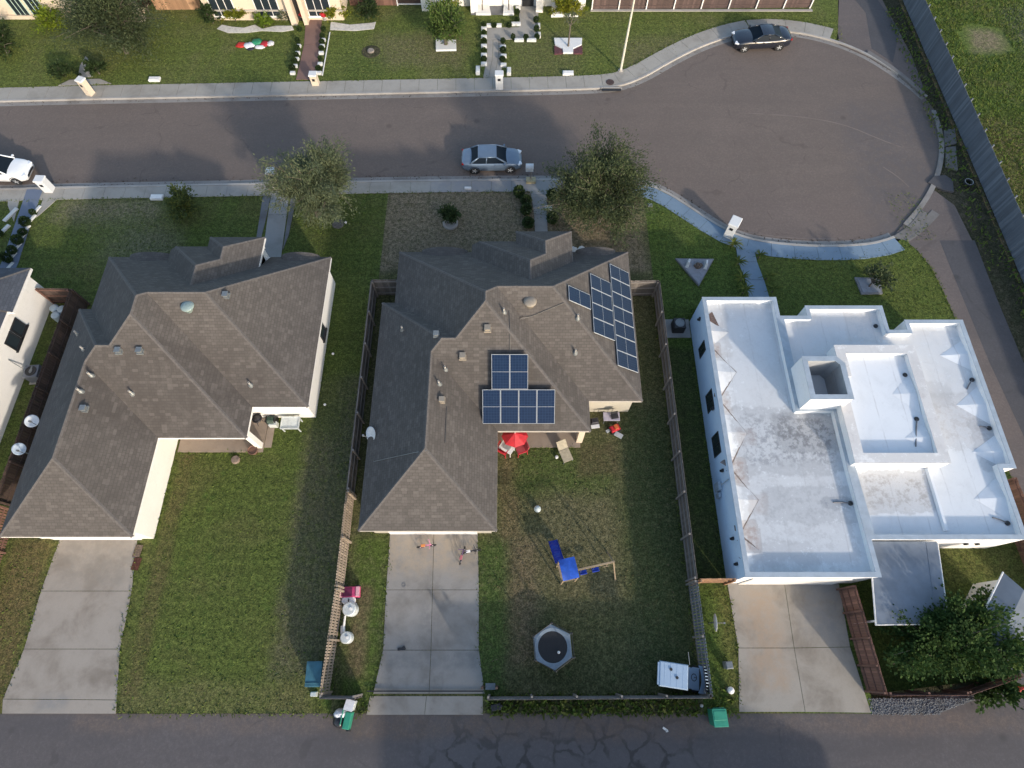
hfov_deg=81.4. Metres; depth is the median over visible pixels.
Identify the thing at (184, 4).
wooden fence
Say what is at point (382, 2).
wooden fence
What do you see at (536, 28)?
ball shrub
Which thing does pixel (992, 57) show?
wild grass
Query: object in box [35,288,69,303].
wooden fence
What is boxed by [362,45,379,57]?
rock ring
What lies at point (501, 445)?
patio table
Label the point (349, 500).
wooden fence
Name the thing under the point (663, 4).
wooden fence
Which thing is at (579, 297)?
solar panel
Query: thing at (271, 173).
mailbox pillar
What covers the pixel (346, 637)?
plastic drum
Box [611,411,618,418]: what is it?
storage box
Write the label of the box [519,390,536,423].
solar panel
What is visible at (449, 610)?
driveway
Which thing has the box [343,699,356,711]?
foam box
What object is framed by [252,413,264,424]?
kettle grill
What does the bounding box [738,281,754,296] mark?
palm shrub
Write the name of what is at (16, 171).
sedan
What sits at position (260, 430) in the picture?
patio
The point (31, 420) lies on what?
satellite dish
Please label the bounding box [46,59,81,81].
shrub
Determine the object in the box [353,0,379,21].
shrub
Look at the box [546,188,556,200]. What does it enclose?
ball shrub
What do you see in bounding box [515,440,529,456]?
patio chair
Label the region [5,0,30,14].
window
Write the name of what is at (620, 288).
solar panel
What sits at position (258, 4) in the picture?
window
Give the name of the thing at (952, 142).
concrete slab
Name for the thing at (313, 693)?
crate
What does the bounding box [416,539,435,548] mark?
kids bicycle
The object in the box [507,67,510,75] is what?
edging block
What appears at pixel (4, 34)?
bush
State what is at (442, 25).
ornamental tree
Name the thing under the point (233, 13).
shrub
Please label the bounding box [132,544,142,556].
door mat
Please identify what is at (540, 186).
path
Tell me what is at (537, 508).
ball
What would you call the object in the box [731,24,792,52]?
coupe
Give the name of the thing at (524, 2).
front door
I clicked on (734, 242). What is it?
palm shrub
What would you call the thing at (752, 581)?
garage door
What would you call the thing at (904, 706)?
gravel
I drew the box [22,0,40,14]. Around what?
window
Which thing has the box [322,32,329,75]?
edging kerb
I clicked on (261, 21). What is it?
shrub
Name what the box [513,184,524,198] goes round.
ball shrub
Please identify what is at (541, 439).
patio
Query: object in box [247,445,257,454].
plant pot
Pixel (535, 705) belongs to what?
weeds
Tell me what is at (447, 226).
ring planter
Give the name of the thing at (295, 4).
front door
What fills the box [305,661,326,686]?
storage bench
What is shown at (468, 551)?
kids bicycle
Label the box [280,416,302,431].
work table
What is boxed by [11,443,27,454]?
satellite dish
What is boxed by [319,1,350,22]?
shrub
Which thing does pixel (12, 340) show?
window
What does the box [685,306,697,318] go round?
bush
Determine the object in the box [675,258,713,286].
stone bed
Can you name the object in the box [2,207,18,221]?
edging block
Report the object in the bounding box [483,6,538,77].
path
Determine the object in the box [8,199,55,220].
path flare
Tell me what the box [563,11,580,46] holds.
young tree
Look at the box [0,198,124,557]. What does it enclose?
lawn
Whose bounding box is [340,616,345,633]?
pipe
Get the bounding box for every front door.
[292,0,302,20]
[522,0,533,5]
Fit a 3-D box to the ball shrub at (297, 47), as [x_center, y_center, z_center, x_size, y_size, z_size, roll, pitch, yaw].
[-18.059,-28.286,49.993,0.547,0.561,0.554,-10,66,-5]
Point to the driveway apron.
(435, 705)
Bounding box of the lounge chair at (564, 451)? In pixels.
[556,439,572,463]
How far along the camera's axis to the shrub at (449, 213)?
41.66 m
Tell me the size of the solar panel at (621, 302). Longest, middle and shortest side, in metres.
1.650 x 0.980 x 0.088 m
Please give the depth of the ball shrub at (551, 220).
42.07 m
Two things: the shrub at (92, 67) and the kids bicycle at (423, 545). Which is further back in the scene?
the shrub at (92, 67)
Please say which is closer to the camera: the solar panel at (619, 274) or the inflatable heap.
the solar panel at (619, 274)
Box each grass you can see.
[1,17,1019,720]
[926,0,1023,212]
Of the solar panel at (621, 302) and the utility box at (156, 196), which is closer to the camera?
the solar panel at (621, 302)
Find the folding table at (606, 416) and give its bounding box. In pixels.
[602,412,619,423]
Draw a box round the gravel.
[868,697,974,715]
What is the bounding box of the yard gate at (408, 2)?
[396,0,420,5]
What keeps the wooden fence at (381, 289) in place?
on the lawn at (359, 656)
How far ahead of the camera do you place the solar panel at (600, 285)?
35.32 m
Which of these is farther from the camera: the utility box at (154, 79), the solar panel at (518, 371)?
the utility box at (154, 79)
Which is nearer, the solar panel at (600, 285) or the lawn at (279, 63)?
the solar panel at (600, 285)
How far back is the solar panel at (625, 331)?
35.20 m
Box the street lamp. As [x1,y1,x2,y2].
[618,0,634,71]
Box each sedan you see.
[0,154,34,184]
[461,144,521,173]
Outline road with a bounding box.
[0,36,938,240]
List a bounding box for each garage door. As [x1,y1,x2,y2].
[49,537,141,539]
[388,532,476,533]
[738,579,852,583]
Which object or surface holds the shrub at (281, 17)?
on the lawn at (279, 63)
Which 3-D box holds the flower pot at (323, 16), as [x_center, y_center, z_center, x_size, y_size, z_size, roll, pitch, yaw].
[-16.284,-31.892,51.474,0.729,0.772,0.595,-25,68,-11]
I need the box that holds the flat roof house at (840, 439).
[690,297,1023,583]
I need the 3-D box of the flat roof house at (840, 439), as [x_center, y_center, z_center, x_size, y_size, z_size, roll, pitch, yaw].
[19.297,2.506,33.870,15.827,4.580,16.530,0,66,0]
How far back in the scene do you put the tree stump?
35.16 m
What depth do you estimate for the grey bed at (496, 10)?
52.29 m
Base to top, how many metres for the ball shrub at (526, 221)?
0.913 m
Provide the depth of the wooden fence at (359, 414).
36.02 m
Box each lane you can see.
[838,0,924,96]
[893,191,1023,499]
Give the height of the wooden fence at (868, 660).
1.920 m
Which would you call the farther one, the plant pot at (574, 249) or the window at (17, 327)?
the plant pot at (574, 249)
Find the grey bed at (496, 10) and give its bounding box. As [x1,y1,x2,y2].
[471,6,502,14]
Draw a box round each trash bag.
[333,717,343,728]
[334,708,346,717]
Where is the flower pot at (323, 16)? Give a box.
[319,13,326,20]
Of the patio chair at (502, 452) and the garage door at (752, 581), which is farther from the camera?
the patio chair at (502, 452)
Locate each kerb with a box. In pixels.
[0,30,927,246]
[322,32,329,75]
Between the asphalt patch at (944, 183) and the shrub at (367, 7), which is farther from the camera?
the shrub at (367, 7)
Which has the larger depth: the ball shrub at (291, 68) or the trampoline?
the ball shrub at (291, 68)
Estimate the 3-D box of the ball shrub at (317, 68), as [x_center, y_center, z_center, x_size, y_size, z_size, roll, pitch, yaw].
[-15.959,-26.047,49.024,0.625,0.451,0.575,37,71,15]
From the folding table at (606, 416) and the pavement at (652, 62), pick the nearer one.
the folding table at (606, 416)
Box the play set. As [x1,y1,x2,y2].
[548,540,615,584]
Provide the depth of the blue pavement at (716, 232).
41.73 m
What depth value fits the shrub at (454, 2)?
50.71 m
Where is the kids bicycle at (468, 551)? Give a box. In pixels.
[461,545,480,553]
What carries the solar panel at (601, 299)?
on the hip roof house at (452, 319)
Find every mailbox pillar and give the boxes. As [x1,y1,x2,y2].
[32,175,54,192]
[74,76,94,96]
[265,167,279,187]
[308,71,319,85]
[495,70,503,89]
[723,215,742,238]
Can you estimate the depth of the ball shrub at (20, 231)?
41.92 m
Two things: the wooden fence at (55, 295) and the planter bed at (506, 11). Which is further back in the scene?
the planter bed at (506, 11)
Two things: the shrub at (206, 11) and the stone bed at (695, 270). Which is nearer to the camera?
the stone bed at (695, 270)
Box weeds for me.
[355,5,1023,720]
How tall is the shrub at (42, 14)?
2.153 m
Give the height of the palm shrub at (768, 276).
0.727 m
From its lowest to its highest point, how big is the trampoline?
1.835 m
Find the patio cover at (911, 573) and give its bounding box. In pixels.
[854,541,946,625]
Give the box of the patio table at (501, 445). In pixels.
[498,440,514,456]
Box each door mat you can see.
[130,557,141,569]
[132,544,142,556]
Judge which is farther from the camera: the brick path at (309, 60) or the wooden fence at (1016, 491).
the brick path at (309, 60)
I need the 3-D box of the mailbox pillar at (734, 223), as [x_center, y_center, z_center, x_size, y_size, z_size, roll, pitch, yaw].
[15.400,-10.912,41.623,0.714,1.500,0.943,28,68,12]
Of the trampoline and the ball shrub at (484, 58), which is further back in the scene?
the ball shrub at (484, 58)
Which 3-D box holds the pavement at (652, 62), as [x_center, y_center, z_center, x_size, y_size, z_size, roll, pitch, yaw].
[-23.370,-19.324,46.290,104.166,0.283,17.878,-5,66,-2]
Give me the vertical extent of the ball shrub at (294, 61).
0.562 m
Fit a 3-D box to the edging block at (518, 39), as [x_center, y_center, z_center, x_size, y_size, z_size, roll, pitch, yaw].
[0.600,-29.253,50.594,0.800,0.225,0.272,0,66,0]
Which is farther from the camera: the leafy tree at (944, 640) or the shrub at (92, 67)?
the shrub at (92, 67)
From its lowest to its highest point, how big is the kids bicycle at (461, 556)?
0.727 m
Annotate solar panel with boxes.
[482,390,499,423]
[491,354,509,388]
[501,390,518,423]
[510,354,527,388]
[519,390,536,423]
[537,390,554,423]
[568,285,590,309]
[590,273,611,296]
[591,288,612,310]
[592,302,613,325]
[593,317,614,340]
[609,264,629,285]
[610,277,630,299]
[612,291,632,313]
[613,305,633,327]
[614,320,634,341]
[615,335,636,357]
[616,350,637,372]
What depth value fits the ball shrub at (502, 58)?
49.36 m
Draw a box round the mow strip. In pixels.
[590,9,812,11]
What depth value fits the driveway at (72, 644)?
31.33 m
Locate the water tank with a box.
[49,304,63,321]
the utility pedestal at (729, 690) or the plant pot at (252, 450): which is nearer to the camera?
the utility pedestal at (729, 690)
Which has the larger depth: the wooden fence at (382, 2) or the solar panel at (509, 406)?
the wooden fence at (382, 2)
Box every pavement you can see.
[0,19,832,200]
[636,184,904,259]
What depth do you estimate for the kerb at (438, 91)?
47.87 m
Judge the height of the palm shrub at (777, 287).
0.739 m
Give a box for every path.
[0,189,41,267]
[58,56,110,85]
[265,192,288,256]
[296,20,321,79]
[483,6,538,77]
[525,178,551,230]
[736,244,768,296]
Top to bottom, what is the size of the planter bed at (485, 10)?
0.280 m
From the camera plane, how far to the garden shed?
29.85 m
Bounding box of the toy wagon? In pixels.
[608,423,620,434]
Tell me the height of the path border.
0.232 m
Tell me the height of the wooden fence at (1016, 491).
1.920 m
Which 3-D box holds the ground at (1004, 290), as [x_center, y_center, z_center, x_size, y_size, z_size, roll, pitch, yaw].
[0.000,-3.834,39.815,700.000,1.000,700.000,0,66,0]
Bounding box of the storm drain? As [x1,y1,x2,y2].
[601,79,621,90]
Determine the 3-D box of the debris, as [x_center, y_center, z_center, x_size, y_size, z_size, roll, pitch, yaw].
[-0.756,16.198,29.850,0.590,0.240,0.300,-10,66,-5]
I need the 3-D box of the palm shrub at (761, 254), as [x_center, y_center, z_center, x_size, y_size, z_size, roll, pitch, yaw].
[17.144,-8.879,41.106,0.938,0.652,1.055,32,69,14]
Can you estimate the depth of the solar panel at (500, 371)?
32.38 m
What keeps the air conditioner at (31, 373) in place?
on the lawn at (37, 230)
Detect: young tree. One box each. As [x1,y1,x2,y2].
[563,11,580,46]
[862,260,898,291]
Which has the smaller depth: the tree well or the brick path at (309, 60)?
the tree well
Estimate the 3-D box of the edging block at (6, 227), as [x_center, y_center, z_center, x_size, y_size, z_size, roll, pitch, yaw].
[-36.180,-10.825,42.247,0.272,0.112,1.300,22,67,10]
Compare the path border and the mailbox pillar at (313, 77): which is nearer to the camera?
the path border
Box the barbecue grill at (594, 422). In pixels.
[590,417,599,428]
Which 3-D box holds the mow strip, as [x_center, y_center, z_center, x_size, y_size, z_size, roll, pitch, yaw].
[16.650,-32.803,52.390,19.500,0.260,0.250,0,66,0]
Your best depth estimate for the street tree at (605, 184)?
39.04 m
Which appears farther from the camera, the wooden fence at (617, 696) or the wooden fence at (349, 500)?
the wooden fence at (349, 500)
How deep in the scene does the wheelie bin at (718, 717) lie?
28.95 m
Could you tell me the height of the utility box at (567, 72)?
0.230 m
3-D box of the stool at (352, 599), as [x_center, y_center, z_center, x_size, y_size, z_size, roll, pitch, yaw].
[-8.540,11.597,31.861,0.440,0.404,0.429,-5,66,-2]
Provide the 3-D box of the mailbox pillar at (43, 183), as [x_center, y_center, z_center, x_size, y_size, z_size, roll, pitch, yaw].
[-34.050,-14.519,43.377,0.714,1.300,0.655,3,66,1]
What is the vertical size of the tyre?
0.202 m
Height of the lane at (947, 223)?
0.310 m
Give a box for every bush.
[0,17,23,61]
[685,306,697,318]
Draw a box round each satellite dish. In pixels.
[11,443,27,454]
[24,415,38,426]
[362,426,374,438]
[709,614,725,630]
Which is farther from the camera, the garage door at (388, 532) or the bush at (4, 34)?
the bush at (4, 34)
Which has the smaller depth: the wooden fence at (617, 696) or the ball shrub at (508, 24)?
the wooden fence at (617, 696)
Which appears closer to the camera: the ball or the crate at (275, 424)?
the ball
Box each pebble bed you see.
[217,25,293,32]
[330,22,375,30]
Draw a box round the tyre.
[963,178,973,186]
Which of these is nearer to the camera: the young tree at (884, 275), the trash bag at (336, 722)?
the trash bag at (336, 722)
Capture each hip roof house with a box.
[0,0,147,21]
[0,237,335,539]
[201,0,347,24]
[357,231,642,533]
[421,0,585,12]
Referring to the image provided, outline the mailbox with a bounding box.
[526,164,535,183]
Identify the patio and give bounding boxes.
[178,418,274,451]
[498,432,579,447]
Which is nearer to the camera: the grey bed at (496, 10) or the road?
the road
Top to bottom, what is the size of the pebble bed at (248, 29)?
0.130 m
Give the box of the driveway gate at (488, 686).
[367,683,497,691]
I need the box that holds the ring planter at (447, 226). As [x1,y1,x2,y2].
[443,220,457,229]
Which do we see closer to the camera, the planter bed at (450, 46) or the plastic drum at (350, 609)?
the plastic drum at (350, 609)
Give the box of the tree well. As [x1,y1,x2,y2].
[332,219,343,228]
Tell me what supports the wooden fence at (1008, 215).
on the ground at (1004, 290)
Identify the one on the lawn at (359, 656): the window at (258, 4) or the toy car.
the toy car
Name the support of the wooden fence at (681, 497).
on the lawn at (359, 656)
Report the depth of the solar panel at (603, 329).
34.07 m
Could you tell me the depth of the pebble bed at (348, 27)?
51.41 m
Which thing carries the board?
on the lawn at (359, 656)
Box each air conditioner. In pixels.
[8,359,43,384]
[665,318,690,337]
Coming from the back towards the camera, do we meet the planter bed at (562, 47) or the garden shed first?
the planter bed at (562, 47)
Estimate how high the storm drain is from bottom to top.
0.080 m
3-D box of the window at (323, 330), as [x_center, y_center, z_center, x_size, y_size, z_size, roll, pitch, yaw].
[-11.940,-3.373,37.451,0.140,1.300,1.100,0,66,0]
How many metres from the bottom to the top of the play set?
2.247 m
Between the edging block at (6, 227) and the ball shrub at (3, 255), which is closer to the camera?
the ball shrub at (3, 255)
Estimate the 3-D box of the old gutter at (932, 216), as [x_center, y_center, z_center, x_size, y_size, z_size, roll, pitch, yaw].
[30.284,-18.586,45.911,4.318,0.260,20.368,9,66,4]
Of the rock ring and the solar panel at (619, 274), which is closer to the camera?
the solar panel at (619, 274)
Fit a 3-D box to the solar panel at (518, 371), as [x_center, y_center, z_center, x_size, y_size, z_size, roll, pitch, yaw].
[0.380,-0.669,32.421,0.980,0.088,1.930,0,102,0]
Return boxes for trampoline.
[532,622,574,671]
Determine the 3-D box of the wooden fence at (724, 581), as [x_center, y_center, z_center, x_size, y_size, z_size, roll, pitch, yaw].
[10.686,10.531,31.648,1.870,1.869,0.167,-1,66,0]
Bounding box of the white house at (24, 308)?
[0,268,51,441]
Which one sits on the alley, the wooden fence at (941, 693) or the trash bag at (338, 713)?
the trash bag at (338, 713)
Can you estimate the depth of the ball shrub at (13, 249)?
41.17 m
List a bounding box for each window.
[4,331,23,352]
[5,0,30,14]
[10,317,28,338]
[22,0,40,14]
[207,0,234,17]
[252,0,280,17]
[304,0,330,17]
[320,323,326,342]
[698,340,705,358]
[705,388,713,413]
[711,431,720,457]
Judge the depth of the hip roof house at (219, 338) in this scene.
33.02 m
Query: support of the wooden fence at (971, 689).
on the lawn at (706, 537)
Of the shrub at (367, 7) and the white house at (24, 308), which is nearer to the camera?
the white house at (24, 308)
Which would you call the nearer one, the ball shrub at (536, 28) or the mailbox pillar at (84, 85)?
the mailbox pillar at (84, 85)
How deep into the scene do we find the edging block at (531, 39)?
50.50 m
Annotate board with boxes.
[606,429,622,438]
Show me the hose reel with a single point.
(270, 419)
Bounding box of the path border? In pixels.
[256,196,295,248]
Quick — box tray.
[503,444,510,450]
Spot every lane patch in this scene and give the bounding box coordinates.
[856,0,899,61]
[940,240,1023,435]
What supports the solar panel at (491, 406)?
on the hip roof house at (452, 319)
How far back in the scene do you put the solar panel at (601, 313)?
34.49 m
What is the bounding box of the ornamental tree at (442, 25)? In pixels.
[417,0,469,47]
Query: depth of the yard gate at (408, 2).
52.38 m
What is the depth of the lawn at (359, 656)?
33.21 m
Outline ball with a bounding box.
[534,505,540,512]
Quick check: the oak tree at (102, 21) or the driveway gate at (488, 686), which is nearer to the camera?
the driveway gate at (488, 686)
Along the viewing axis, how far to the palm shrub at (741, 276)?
40.22 m
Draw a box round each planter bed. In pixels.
[436,39,455,50]
[476,4,490,14]
[503,4,513,14]
[551,3,577,16]
[554,38,582,54]
[854,277,882,294]
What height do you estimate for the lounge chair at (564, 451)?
0.709 m
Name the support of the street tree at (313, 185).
on the lawn at (179, 537)
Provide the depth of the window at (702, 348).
36.48 m
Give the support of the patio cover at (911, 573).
on the lawn at (706, 537)
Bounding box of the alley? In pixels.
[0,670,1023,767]
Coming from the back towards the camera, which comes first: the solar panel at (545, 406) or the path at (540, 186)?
the path at (540, 186)
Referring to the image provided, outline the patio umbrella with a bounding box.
[502,432,527,447]
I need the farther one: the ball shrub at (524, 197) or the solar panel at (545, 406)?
the ball shrub at (524, 197)
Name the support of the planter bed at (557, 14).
on the lawn at (279, 63)
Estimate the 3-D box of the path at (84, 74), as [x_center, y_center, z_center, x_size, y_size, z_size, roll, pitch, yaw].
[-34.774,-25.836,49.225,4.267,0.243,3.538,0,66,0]
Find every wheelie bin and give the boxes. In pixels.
[339,707,353,731]
[707,707,728,726]
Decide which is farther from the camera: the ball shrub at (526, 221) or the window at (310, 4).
the window at (310, 4)
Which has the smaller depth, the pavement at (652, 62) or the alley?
the alley
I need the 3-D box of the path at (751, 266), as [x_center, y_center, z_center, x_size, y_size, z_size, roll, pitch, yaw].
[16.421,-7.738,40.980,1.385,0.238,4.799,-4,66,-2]
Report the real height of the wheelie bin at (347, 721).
0.540 m
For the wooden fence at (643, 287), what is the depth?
39.16 m
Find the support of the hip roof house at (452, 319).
on the lawn at (359, 656)
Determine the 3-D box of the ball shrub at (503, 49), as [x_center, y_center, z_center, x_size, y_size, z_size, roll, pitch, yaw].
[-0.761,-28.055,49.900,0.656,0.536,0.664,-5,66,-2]
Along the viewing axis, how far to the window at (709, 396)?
35.18 m
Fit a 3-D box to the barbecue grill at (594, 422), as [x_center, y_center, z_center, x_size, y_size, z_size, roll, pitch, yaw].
[4.946,2.436,35.792,0.500,0.840,0.630,-7,66,-3]
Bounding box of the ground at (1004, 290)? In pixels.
[0,0,1023,713]
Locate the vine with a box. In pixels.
[973,673,1023,714]
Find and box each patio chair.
[498,440,507,457]
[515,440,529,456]
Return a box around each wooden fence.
[0,289,89,506]
[0,506,8,562]
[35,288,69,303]
[151,0,201,9]
[319,588,343,694]
[319,693,362,698]
[335,491,356,588]
[346,281,378,496]
[349,0,396,4]
[371,279,396,294]
[487,693,711,699]
[591,0,813,9]
[631,280,658,295]
[652,281,697,581]
[686,580,712,696]
[691,578,735,585]
[836,585,887,693]
[872,690,969,695]
[903,0,1023,282]
[943,673,1023,694]
[1008,477,1023,563]
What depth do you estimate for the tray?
34.81 m
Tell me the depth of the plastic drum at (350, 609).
31.20 m
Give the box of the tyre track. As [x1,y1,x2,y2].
[740,113,908,238]
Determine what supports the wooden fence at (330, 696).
on the lawn at (359, 656)
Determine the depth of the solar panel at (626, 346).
34.79 m
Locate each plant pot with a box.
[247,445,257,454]
[572,246,584,251]
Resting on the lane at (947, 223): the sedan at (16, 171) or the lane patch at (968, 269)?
the lane patch at (968, 269)
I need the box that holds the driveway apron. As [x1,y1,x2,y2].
[366,696,482,714]
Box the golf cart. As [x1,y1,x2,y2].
[657,652,707,693]
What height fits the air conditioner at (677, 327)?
0.850 m
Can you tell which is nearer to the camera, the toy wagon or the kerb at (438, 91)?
the toy wagon
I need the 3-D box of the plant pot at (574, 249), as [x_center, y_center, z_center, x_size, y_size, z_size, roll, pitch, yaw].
[4.531,-9.220,41.154,1.016,0.749,0.540,0,66,0]
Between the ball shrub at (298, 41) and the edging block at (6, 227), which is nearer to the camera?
the edging block at (6, 227)
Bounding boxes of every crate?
[268,421,278,427]
[310,691,317,696]
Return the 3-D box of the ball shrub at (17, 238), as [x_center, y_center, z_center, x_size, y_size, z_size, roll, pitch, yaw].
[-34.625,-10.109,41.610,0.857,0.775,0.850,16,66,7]
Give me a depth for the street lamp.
46.65 m
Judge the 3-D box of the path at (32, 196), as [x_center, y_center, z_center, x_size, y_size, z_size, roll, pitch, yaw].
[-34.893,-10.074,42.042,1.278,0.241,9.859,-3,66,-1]
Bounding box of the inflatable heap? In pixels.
[236,38,273,50]
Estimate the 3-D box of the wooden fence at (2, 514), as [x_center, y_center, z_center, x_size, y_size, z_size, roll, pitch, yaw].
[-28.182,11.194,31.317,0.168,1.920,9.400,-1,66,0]
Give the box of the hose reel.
[265,416,278,424]
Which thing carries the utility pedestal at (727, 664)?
on the lawn at (706, 537)
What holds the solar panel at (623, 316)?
on the hip roof house at (452, 319)
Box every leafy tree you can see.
[869,578,1023,693]
[947,582,1023,681]
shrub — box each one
[0,252,13,262]
[6,245,18,254]
[9,234,23,244]
[17,215,31,226]
[17,227,27,235]
[28,208,35,215]
[29,0,66,34]
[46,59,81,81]
[81,58,109,76]
[137,0,151,13]
[162,181,201,222]
[194,2,221,23]
[217,7,253,23]
[253,11,274,27]
[277,9,289,22]
[288,63,295,70]
[290,57,297,63]
[294,44,299,50]
[295,36,300,43]
[315,65,321,70]
[318,38,324,43]
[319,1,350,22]
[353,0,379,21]
[436,202,461,224]
[437,0,460,18]
[481,55,486,61]
[499,46,506,52]
[499,55,505,61]
[506,22,511,27]
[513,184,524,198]
[520,194,531,204]
[520,203,531,215]
[521,216,534,228]
[533,16,538,22]
[534,25,539,31]
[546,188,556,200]
[546,211,558,224]
[549,0,588,15]
[722,237,742,248]
[729,255,746,266]
[733,268,749,282]
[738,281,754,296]
[754,249,767,259]
[759,268,778,282]
[765,282,783,293]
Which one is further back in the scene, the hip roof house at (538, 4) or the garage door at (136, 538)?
the hip roof house at (538, 4)
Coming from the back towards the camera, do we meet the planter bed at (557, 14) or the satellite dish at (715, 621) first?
the planter bed at (557, 14)
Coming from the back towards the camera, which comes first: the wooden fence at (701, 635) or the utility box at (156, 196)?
the utility box at (156, 196)
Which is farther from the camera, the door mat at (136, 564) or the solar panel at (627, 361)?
the solar panel at (627, 361)
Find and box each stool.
[342,597,348,603]
[348,597,356,603]
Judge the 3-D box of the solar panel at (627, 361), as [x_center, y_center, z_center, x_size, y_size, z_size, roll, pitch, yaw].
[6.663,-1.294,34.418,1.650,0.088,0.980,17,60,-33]
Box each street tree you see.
[252,128,364,229]
[522,115,665,251]
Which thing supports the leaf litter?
on the gutter at (923, 202)
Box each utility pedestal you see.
[722,661,733,668]
[725,687,733,693]
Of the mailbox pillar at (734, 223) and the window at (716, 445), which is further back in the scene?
the mailbox pillar at (734, 223)
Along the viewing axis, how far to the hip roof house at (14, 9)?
51.09 m
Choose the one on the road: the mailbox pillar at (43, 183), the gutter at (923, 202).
the gutter at (923, 202)
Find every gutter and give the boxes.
[0,33,943,244]
[867,51,939,241]
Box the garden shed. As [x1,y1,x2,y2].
[962,572,1023,660]
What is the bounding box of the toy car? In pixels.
[340,585,360,598]
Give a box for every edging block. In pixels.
[0,224,10,236]
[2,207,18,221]
[476,66,479,74]
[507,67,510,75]
[514,38,523,41]
[527,38,535,41]
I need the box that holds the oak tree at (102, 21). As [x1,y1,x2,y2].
[34,0,192,73]
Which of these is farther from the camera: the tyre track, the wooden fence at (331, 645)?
the tyre track
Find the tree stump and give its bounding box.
[231,456,239,463]
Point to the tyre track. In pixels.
(832, 122)
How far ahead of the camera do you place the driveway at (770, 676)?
30.99 m
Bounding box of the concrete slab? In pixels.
[943,128,957,170]
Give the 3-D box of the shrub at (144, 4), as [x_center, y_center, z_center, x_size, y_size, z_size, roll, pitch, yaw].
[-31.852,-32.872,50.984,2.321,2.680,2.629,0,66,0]
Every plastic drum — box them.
[340,631,353,643]
[342,602,358,616]
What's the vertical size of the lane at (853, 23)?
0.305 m
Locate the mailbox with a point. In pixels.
(530, 169)
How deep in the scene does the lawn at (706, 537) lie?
37.86 m
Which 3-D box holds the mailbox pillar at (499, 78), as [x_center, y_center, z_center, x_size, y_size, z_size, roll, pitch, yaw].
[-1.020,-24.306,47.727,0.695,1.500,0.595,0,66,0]
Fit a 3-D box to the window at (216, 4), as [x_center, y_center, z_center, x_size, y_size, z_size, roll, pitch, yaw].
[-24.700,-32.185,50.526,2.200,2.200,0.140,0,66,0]
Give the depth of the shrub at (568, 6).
51.08 m
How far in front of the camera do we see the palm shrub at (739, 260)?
40.77 m
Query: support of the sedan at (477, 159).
on the road
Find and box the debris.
[491,703,502,710]
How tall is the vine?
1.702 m
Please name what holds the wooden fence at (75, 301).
on the lawn at (179, 537)
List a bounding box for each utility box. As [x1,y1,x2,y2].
[148,76,160,81]
[150,194,163,199]
[562,70,573,75]
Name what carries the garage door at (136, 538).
in the hip roof house at (219, 338)
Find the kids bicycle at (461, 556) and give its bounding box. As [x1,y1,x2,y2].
[458,546,466,564]
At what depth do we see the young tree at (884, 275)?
39.47 m
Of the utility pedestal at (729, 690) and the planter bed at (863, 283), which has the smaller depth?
the utility pedestal at (729, 690)
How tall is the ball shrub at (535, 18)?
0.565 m
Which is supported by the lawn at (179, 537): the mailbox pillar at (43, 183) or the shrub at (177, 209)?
the shrub at (177, 209)
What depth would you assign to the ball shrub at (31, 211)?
42.67 m
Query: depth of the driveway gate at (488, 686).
30.16 m
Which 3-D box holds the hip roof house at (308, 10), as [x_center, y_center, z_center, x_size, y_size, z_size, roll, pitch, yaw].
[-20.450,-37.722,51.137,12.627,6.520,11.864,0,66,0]
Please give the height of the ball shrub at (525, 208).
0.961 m
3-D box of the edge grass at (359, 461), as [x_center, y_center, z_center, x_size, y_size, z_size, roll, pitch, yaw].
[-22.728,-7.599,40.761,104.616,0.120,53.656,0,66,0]
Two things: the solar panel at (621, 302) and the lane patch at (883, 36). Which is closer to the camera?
the solar panel at (621, 302)
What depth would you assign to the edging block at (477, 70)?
48.78 m
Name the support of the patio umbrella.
on the patio at (541, 439)
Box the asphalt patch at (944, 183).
[928,175,953,192]
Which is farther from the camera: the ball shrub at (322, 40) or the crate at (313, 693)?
the ball shrub at (322, 40)
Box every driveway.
[2,540,136,713]
[373,533,484,693]
[728,583,870,712]
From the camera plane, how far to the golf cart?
29.07 m
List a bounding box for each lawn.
[0,0,837,91]
[0,188,387,712]
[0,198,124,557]
[331,181,703,712]
[644,198,1023,712]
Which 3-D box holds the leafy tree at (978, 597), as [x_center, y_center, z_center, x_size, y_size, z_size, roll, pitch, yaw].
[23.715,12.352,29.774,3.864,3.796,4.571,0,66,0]
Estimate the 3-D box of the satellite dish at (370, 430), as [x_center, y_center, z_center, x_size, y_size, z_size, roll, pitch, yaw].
[-7.855,2.790,33.088,0.741,0.669,0.719,19,67,9]
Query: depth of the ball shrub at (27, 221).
42.10 m
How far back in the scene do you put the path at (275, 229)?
42.37 m
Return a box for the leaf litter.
[5,35,916,244]
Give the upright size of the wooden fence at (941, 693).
1.920 m
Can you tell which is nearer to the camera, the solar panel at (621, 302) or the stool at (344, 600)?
the stool at (344, 600)
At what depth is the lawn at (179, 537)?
33.14 m

